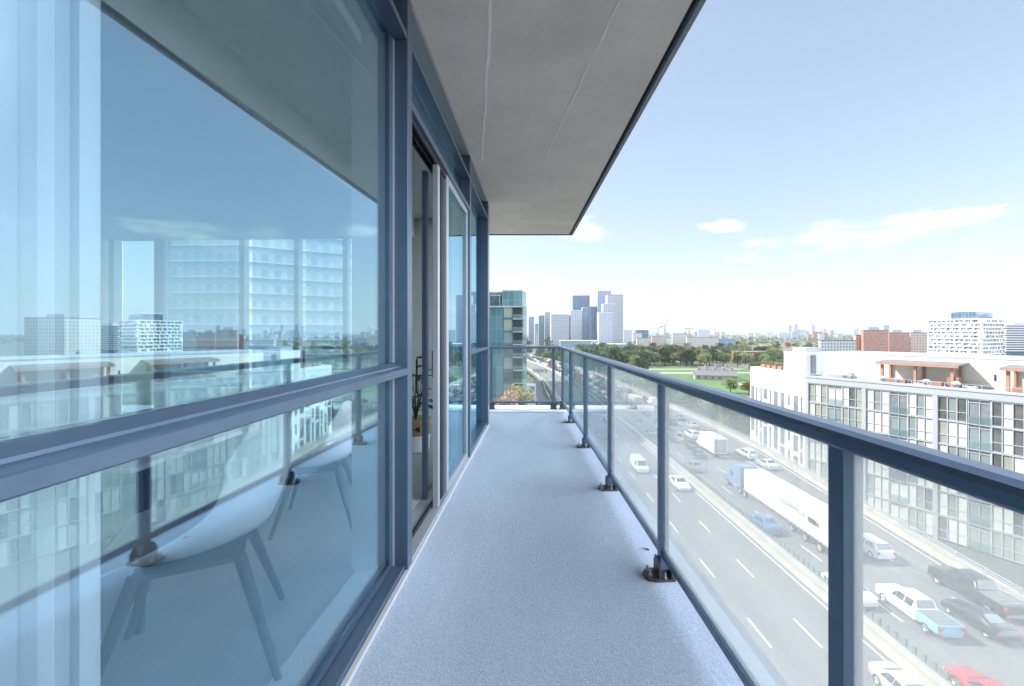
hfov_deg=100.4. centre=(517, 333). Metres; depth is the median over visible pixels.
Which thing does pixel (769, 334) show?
distant building
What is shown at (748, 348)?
tree
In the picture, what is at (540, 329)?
teal tower
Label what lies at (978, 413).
balcony door
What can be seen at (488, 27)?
ceiling seam
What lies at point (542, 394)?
ramp
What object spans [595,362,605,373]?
tree
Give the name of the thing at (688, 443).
suv
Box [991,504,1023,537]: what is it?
window
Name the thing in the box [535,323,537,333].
blue tower
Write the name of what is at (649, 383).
tree
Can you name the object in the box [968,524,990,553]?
balcony door
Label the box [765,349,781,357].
tree
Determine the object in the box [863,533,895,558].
suv
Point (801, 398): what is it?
window
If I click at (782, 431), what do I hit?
window
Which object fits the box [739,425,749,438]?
tree
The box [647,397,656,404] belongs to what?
delivery van
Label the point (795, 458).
window
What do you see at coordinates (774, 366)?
roof planter
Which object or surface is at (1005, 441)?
window
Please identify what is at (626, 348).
tree
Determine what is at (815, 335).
distant building
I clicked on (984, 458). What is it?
window
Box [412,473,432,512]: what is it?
room floor threshold
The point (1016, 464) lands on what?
window
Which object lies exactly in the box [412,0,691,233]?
ceiling
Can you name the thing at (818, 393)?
window
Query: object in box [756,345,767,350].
tree
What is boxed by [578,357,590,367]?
tree
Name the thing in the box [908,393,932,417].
window
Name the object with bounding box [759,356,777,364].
tree
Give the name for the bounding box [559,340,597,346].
podium building
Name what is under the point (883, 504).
window
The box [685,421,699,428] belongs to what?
car
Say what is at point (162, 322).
end window
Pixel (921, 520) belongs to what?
window
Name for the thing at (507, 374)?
window
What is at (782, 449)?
window
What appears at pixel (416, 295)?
room wall end
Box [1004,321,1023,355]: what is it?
striped condo
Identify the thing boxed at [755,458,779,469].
car
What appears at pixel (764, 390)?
window
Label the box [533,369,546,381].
sign gantry
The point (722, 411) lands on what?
tree
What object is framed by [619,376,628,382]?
tree
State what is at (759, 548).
road markings
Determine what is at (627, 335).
midrise building
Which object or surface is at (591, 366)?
tree
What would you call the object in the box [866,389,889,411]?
window
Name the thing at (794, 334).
distant building
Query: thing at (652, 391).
tree
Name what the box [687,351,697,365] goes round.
tree
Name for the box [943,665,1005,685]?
car
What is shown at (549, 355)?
tree
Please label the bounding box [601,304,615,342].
pale tower
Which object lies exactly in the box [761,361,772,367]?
roof planter
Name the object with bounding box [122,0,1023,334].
sky
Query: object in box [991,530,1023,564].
window
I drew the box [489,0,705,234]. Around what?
ceiling edge trim
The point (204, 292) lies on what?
apartment building
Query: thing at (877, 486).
window
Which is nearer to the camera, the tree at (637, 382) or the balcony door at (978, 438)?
the balcony door at (978, 438)
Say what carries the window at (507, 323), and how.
in the glass tower at (507, 317)
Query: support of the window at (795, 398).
in the loft building at (984, 425)
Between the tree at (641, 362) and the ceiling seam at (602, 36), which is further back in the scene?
the tree at (641, 362)
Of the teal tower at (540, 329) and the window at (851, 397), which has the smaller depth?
the window at (851, 397)
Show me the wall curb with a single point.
(352, 670)
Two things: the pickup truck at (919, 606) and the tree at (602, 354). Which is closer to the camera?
the pickup truck at (919, 606)
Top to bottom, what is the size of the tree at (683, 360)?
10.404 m
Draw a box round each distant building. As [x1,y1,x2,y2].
[720,332,725,338]
[766,332,772,337]
[778,334,785,339]
[791,332,797,339]
[812,332,821,341]
[818,333,823,339]
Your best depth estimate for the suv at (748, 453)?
77.42 m
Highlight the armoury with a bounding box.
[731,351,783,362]
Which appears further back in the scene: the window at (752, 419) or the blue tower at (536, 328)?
the blue tower at (536, 328)
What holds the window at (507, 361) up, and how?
in the glass tower at (507, 317)
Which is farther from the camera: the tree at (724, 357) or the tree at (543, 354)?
the tree at (543, 354)
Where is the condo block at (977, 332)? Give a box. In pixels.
[927,310,1005,354]
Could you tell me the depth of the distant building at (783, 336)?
1752.93 m
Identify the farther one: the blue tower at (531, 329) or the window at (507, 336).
the blue tower at (531, 329)
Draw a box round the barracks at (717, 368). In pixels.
[700,364,730,369]
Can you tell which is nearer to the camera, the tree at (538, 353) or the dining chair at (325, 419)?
the dining chair at (325, 419)
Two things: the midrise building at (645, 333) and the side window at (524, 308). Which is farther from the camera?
the midrise building at (645, 333)
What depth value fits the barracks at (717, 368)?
291.03 m
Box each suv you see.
[614,404,622,410]
[669,417,676,424]
[669,431,684,441]
[680,438,697,448]
[684,429,699,438]
[736,448,758,459]
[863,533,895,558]
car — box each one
[627,403,635,408]
[642,410,651,416]
[644,429,656,436]
[669,475,690,489]
[673,414,685,420]
[684,461,704,471]
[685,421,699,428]
[689,449,707,458]
[748,513,783,533]
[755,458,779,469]
[821,572,878,606]
[867,661,923,685]
[939,599,1021,641]
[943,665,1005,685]
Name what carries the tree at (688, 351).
on the ground at (137, 376)
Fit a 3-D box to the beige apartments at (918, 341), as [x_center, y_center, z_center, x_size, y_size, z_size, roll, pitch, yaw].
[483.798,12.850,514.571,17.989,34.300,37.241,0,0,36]
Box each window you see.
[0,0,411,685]
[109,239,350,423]
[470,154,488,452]
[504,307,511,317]
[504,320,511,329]
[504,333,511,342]
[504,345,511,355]
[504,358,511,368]
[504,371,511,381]
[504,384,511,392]
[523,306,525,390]
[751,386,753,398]
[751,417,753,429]
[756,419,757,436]
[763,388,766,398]
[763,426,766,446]
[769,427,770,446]
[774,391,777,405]
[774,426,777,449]
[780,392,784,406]
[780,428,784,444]
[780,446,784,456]
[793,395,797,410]
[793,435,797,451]
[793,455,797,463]
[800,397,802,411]
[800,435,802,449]
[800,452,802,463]
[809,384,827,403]
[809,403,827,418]
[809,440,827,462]
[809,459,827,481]
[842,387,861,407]
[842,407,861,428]
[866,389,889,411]
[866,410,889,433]
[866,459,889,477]
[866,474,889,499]
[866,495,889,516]
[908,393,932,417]
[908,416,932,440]
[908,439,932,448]
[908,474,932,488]
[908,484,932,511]
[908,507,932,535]
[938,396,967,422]
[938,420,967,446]
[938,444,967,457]
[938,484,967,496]
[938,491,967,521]
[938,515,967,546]
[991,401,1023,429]
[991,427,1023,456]
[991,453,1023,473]
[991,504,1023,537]
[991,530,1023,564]
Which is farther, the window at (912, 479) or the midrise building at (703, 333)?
the midrise building at (703, 333)
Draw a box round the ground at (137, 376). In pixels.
[122,334,851,415]
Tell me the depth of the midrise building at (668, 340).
1000.00 m
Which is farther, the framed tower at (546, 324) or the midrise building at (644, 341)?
the framed tower at (546, 324)
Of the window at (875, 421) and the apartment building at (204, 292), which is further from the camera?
the apartment building at (204, 292)
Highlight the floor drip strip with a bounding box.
[122,411,563,412]
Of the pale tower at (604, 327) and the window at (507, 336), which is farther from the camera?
the pale tower at (604, 327)
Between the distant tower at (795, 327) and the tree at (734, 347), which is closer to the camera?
the tree at (734, 347)
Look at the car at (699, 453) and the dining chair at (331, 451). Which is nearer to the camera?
the dining chair at (331, 451)
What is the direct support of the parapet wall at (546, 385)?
on the road at (770, 599)
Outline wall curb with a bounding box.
[340,424,488,685]
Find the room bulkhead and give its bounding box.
[100,0,413,240]
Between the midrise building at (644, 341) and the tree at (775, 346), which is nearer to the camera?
the tree at (775, 346)
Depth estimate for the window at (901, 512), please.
66.11 m
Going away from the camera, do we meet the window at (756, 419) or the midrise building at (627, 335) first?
the window at (756, 419)
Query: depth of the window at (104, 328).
6.22 m
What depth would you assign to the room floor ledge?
1.82 m
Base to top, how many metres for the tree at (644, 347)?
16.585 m
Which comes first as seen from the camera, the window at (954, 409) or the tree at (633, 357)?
the window at (954, 409)
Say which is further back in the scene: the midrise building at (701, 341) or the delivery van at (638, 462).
the midrise building at (701, 341)
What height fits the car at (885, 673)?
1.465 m
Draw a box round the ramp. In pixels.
[531,379,551,404]
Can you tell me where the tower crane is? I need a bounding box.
[659,315,669,342]
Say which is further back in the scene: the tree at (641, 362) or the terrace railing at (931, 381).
the tree at (641, 362)
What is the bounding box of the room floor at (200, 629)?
[100,424,432,685]
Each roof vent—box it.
[879,376,886,381]
[894,377,901,382]
[922,379,930,384]
[952,381,960,387]
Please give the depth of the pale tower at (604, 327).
960.00 m
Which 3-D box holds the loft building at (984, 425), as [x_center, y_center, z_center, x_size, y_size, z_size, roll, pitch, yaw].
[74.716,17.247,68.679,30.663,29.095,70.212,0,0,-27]
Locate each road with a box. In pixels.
[527,361,1023,685]
[912,530,1023,593]
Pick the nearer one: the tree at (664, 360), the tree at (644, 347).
the tree at (664, 360)
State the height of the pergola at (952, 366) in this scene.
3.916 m
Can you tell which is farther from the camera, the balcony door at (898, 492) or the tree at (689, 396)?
the tree at (689, 396)
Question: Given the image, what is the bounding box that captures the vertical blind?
[0,0,360,685]
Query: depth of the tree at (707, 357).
390.34 m
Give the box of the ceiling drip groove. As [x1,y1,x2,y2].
[570,0,695,232]
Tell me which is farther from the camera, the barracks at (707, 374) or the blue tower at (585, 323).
the blue tower at (585, 323)
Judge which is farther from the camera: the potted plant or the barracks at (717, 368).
the barracks at (717, 368)
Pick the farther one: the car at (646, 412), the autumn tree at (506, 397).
the car at (646, 412)
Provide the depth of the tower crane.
998.50 m
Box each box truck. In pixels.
[627,394,642,408]
[696,431,727,456]
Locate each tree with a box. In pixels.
[489,390,518,404]
[500,384,535,404]
[534,349,545,356]
[541,351,547,357]
[545,352,551,358]
[574,357,581,366]
[575,344,587,348]
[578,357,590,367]
[588,360,596,369]
[589,350,599,355]
[595,346,607,351]
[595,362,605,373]
[599,352,609,369]
[606,347,620,357]
[607,354,615,359]
[615,351,631,362]
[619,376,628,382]
[621,346,631,363]
[624,379,633,386]
[626,342,634,346]
[628,354,639,363]
[632,377,644,387]
[635,351,648,360]
[635,357,650,368]
[639,346,651,350]
[644,380,652,387]
[644,388,656,397]
[645,350,658,363]
[645,351,655,364]
[652,355,660,364]
[657,345,675,363]
[658,347,671,364]
[660,354,668,364]
[667,355,676,365]
[669,352,680,365]
[669,394,683,407]
[679,349,694,366]
[681,356,689,366]
[681,396,698,409]
[683,393,701,403]
[686,403,704,416]
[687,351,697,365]
[696,353,706,366]
[698,347,719,364]
[699,351,711,363]
[700,403,720,419]
[707,404,736,421]
[713,415,733,427]
[715,351,731,365]
[719,346,733,358]
[720,377,739,391]
[726,412,749,435]
[728,412,749,431]
[730,344,742,350]
[732,354,741,368]
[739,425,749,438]
[740,352,751,364]
[740,380,749,394]
[743,345,751,350]
[748,362,759,369]
[754,353,761,361]
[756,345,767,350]
[758,353,769,360]
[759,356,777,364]
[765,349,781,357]
[768,344,781,348]
[769,347,783,359]
[803,343,812,346]
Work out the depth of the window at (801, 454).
79.44 m
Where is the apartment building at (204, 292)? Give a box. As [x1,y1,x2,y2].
[171,239,351,404]
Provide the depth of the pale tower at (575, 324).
1000.00 m
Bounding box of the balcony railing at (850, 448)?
[122,346,1023,685]
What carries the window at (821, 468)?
in the loft building at (984, 425)
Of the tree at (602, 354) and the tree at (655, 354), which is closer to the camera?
the tree at (602, 354)
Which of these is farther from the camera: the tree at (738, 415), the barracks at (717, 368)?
the barracks at (717, 368)
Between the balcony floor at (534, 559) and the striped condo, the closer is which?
the balcony floor at (534, 559)
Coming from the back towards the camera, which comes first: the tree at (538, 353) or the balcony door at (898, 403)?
the tree at (538, 353)
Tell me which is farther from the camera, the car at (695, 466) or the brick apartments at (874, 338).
the brick apartments at (874, 338)
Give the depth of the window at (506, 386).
99.93 m
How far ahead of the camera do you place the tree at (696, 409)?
130.01 m
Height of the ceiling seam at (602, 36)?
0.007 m
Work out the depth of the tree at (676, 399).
154.59 m
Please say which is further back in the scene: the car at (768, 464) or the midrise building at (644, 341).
the midrise building at (644, 341)
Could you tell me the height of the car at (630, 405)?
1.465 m
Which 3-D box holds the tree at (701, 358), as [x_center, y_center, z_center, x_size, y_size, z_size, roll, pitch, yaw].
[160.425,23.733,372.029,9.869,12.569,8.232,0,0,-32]
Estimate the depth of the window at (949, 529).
60.64 m
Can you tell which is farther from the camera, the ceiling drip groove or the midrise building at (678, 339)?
the midrise building at (678, 339)
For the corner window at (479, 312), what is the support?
on the balcony floor at (534, 559)
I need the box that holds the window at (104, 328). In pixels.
[100,240,121,417]
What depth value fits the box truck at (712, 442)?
78.93 m
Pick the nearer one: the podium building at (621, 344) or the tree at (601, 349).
the tree at (601, 349)
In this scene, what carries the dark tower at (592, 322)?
on the ground at (137, 376)
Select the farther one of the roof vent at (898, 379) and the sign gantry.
the sign gantry
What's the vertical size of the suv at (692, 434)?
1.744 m
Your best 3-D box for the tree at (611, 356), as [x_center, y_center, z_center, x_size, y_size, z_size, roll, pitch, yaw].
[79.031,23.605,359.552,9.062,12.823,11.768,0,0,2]
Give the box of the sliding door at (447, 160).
[410,0,470,558]
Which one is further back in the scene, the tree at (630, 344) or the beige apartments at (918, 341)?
the tree at (630, 344)
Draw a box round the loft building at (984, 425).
[750,347,1023,565]
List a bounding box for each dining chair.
[100,407,304,680]
[268,393,351,540]
[314,392,351,436]
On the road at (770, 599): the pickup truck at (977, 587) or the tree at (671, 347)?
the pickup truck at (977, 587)
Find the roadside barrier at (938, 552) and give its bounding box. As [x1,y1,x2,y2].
[528,354,1023,601]
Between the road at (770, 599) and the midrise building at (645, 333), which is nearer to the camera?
the road at (770, 599)
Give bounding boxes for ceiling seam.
[480,0,491,160]
[545,0,619,154]
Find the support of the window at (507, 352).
in the glass tower at (507, 317)
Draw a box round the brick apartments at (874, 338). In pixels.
[860,327,887,351]
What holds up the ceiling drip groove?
attached to the ceiling at (539, 48)
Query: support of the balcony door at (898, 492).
in the loft building at (984, 425)
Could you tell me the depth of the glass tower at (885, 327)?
1400.00 m
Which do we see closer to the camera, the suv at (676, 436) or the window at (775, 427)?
the window at (775, 427)
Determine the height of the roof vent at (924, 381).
1.750 m
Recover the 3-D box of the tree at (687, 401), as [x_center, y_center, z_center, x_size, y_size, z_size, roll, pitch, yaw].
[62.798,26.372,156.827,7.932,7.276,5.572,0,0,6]
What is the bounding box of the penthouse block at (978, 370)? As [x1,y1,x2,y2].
[824,351,1023,390]
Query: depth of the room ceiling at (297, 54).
2.48 m
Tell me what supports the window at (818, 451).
in the loft building at (984, 425)
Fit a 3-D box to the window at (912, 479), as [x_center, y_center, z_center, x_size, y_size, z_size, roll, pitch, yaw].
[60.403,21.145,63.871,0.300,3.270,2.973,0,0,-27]
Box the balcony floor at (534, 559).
[122,405,777,685]
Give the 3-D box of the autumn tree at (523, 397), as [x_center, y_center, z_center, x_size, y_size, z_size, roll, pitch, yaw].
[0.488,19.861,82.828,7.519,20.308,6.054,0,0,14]
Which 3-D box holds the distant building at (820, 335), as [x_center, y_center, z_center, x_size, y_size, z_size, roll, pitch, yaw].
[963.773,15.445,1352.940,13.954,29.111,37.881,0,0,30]
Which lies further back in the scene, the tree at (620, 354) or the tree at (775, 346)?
the tree at (775, 346)
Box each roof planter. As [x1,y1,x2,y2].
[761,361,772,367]
[766,361,776,367]
[772,362,783,368]
[777,363,783,369]
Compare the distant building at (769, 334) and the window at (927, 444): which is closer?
the window at (927, 444)
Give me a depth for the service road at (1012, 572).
55.28 m
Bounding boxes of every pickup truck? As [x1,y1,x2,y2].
[875,583,965,637]
[927,565,1023,618]
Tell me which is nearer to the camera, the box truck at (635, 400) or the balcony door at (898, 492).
the balcony door at (898, 492)
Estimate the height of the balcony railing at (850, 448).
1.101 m
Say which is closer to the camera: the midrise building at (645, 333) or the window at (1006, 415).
the window at (1006, 415)
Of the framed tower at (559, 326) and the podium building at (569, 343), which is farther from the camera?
the framed tower at (559, 326)
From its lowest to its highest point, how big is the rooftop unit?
1.180 m
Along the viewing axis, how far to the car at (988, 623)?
32.66 m
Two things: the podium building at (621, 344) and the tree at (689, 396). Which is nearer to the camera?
the tree at (689, 396)
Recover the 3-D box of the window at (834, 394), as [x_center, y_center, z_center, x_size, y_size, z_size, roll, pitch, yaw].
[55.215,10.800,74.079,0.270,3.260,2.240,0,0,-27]
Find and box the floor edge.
[575,409,788,685]
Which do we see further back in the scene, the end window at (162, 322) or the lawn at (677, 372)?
the lawn at (677, 372)
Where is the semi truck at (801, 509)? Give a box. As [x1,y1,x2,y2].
[724,464,827,552]
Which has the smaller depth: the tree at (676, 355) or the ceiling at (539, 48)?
the ceiling at (539, 48)
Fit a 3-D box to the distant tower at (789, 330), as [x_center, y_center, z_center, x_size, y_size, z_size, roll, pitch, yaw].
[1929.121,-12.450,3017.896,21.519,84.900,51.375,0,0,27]
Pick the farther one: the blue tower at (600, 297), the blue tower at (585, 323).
the blue tower at (600, 297)
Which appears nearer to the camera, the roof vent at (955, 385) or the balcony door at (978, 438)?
the balcony door at (978, 438)
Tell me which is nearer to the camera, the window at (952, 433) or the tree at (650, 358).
the window at (952, 433)
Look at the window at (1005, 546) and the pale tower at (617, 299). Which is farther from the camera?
the pale tower at (617, 299)
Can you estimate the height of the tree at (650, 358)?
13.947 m
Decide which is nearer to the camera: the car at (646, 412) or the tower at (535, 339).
the car at (646, 412)
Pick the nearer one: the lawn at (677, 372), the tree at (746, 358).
the lawn at (677, 372)
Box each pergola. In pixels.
[875,359,968,387]
[999,365,1023,392]
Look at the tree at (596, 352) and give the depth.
346.16 m
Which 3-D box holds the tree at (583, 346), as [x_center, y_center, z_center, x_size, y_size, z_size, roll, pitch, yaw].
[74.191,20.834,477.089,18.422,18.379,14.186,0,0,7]
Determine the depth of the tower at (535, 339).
1000.00 m
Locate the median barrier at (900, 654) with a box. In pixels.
[527,360,960,685]
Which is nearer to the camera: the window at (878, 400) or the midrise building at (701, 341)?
the window at (878, 400)
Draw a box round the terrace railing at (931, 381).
[829,374,1023,392]
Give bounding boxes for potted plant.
[412,365,432,453]
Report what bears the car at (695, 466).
on the road at (770, 599)
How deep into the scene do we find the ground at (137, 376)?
384.24 m
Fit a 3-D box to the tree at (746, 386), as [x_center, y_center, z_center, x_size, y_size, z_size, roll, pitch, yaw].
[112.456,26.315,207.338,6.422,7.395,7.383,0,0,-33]
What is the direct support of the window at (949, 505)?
in the loft building at (984, 425)
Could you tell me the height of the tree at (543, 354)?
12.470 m
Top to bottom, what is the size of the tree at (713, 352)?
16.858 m
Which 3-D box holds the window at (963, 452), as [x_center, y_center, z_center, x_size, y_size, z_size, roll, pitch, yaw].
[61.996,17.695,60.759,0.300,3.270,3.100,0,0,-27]
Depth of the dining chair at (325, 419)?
4.17 m
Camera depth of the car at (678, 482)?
63.13 m
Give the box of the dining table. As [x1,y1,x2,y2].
[100,393,349,634]
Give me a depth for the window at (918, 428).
63.86 m
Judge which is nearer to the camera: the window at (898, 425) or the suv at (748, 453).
the window at (898, 425)
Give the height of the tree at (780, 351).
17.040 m
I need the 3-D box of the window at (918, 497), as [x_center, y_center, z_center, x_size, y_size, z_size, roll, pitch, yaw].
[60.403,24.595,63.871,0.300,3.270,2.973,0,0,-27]
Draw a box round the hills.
[527,333,860,334]
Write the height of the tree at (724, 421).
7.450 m
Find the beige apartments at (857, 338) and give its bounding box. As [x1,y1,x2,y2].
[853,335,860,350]
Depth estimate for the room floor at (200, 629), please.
2.17 m
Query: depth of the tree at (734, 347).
464.83 m
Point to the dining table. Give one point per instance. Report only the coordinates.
(142, 468)
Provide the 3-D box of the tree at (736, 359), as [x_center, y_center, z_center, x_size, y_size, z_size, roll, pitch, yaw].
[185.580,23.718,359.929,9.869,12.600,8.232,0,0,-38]
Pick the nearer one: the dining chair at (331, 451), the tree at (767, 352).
the dining chair at (331, 451)
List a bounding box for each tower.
[489,290,526,403]
[528,317,533,343]
[534,334,537,345]
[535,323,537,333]
[538,315,543,344]
[544,312,549,344]
[550,314,568,345]
[569,310,581,339]
[572,295,589,309]
[581,307,588,339]
[589,306,596,339]
[596,291,610,312]
[597,312,612,342]
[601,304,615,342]
[605,294,622,342]
[788,325,791,336]
[794,324,797,331]
[798,330,805,336]
[883,325,888,331]
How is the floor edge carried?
attached to the balcony floor at (534, 559)
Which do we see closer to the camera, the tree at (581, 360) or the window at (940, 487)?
the window at (940, 487)
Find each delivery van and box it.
[630,453,648,472]
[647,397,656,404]
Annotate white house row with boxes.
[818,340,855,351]
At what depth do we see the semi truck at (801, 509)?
50.77 m
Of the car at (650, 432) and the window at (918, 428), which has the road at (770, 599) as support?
the car at (650, 432)
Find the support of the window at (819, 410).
in the loft building at (984, 425)
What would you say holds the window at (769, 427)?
in the loft building at (984, 425)
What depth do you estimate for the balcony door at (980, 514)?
58.27 m
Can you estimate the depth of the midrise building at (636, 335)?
1250.00 m
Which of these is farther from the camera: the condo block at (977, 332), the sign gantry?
the condo block at (977, 332)
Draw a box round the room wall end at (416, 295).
[412,218,432,423]
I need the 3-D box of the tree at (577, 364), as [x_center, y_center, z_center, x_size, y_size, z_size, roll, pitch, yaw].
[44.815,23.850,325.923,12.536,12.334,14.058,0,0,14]
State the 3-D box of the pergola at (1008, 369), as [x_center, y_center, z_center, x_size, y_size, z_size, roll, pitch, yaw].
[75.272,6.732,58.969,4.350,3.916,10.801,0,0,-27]
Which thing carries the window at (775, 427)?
in the loft building at (984, 425)
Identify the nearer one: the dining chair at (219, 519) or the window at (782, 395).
the dining chair at (219, 519)
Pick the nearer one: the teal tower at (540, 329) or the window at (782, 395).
the window at (782, 395)
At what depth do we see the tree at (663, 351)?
396.86 m
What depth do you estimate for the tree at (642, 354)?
380.11 m
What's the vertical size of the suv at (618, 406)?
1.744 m
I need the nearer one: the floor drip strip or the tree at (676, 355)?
the floor drip strip
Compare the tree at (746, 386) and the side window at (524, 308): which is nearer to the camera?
the side window at (524, 308)
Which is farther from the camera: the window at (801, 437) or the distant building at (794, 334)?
the distant building at (794, 334)
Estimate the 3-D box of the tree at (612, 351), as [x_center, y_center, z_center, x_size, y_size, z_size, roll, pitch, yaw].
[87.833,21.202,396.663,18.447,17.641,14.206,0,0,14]
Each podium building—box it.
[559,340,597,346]
[597,343,635,347]
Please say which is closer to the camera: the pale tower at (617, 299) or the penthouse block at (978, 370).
the penthouse block at (978, 370)
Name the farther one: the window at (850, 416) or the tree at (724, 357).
the tree at (724, 357)
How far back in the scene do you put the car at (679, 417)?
111.47 m
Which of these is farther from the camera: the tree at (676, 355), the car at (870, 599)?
the tree at (676, 355)
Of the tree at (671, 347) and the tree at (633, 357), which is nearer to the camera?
the tree at (633, 357)
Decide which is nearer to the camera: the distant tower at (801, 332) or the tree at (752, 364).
the tree at (752, 364)
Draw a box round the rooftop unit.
[963,385,977,388]
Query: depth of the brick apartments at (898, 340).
500.00 m
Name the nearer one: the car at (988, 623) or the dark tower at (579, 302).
the car at (988, 623)
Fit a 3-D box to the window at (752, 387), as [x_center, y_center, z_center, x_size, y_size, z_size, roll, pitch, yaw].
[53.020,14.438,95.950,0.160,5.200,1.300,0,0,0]
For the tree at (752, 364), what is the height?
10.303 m
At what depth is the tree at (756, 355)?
422.10 m
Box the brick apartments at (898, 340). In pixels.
[888,330,909,351]
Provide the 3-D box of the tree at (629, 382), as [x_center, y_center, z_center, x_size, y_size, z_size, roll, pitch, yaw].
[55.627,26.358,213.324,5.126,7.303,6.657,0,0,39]
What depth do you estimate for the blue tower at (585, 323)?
1005.00 m
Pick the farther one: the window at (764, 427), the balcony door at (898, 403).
the window at (764, 427)
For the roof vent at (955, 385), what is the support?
on the loft building at (984, 425)
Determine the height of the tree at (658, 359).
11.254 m
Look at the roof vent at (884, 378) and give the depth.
69.14 m
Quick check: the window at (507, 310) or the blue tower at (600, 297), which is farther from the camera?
the blue tower at (600, 297)
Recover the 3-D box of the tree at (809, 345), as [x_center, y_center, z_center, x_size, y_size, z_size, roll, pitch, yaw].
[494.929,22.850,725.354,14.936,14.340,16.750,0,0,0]
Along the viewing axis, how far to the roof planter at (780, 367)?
88.46 m
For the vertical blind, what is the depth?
0.83 m
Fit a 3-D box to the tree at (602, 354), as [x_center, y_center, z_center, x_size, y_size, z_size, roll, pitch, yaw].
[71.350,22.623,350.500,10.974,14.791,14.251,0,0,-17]
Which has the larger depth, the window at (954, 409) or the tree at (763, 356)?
the tree at (763, 356)
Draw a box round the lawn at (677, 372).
[645,366,749,395]
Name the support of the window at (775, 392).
in the loft building at (984, 425)
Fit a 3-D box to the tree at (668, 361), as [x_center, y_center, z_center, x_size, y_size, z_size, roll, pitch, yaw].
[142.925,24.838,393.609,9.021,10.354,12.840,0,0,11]
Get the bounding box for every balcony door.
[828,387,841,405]
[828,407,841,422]
[890,392,907,414]
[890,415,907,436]
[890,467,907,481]
[890,481,907,504]
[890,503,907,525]
[968,399,990,425]
[968,424,990,450]
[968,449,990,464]
[968,499,990,527]
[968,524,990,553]
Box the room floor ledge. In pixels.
[267,570,381,685]
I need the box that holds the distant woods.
[527,334,852,345]
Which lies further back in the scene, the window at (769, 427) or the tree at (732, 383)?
the tree at (732, 383)
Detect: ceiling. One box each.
[178,0,436,217]
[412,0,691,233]
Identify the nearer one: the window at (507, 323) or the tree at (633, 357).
the window at (507, 323)
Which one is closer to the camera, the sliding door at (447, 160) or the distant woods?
the sliding door at (447, 160)
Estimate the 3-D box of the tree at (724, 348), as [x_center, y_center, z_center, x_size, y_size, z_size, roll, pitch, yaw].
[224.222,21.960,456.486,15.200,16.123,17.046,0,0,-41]
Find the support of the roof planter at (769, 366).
on the loft building at (984, 425)
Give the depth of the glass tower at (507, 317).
100.00 m
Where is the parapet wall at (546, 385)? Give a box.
[527,367,559,404]
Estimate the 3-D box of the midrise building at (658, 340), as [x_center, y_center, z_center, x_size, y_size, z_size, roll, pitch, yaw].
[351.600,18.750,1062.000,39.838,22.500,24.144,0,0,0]
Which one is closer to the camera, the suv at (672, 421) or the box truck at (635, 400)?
the suv at (672, 421)
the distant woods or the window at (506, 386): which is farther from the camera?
the distant woods
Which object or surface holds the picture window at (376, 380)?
on the balcony floor at (534, 559)
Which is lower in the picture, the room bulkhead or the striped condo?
the striped condo
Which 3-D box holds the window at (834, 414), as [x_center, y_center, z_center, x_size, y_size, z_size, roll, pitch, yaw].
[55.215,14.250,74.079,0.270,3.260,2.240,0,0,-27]
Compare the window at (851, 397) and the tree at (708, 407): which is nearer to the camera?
the window at (851, 397)
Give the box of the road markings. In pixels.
[528,361,954,660]
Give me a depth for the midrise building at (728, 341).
950.00 m
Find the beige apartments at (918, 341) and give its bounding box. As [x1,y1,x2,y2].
[910,330,926,352]
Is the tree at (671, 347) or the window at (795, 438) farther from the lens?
the tree at (671, 347)
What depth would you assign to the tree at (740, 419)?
106.59 m
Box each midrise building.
[623,330,631,342]
[632,333,641,341]
[634,330,648,337]
[635,338,650,345]
[651,336,663,344]
[666,338,671,344]
[672,334,685,346]
[686,337,718,347]
[697,330,709,336]
[719,339,735,346]
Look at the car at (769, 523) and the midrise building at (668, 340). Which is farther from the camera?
the midrise building at (668, 340)
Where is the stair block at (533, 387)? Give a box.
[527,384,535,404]
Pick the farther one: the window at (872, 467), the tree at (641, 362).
the tree at (641, 362)
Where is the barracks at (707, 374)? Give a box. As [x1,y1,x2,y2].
[693,367,737,380]

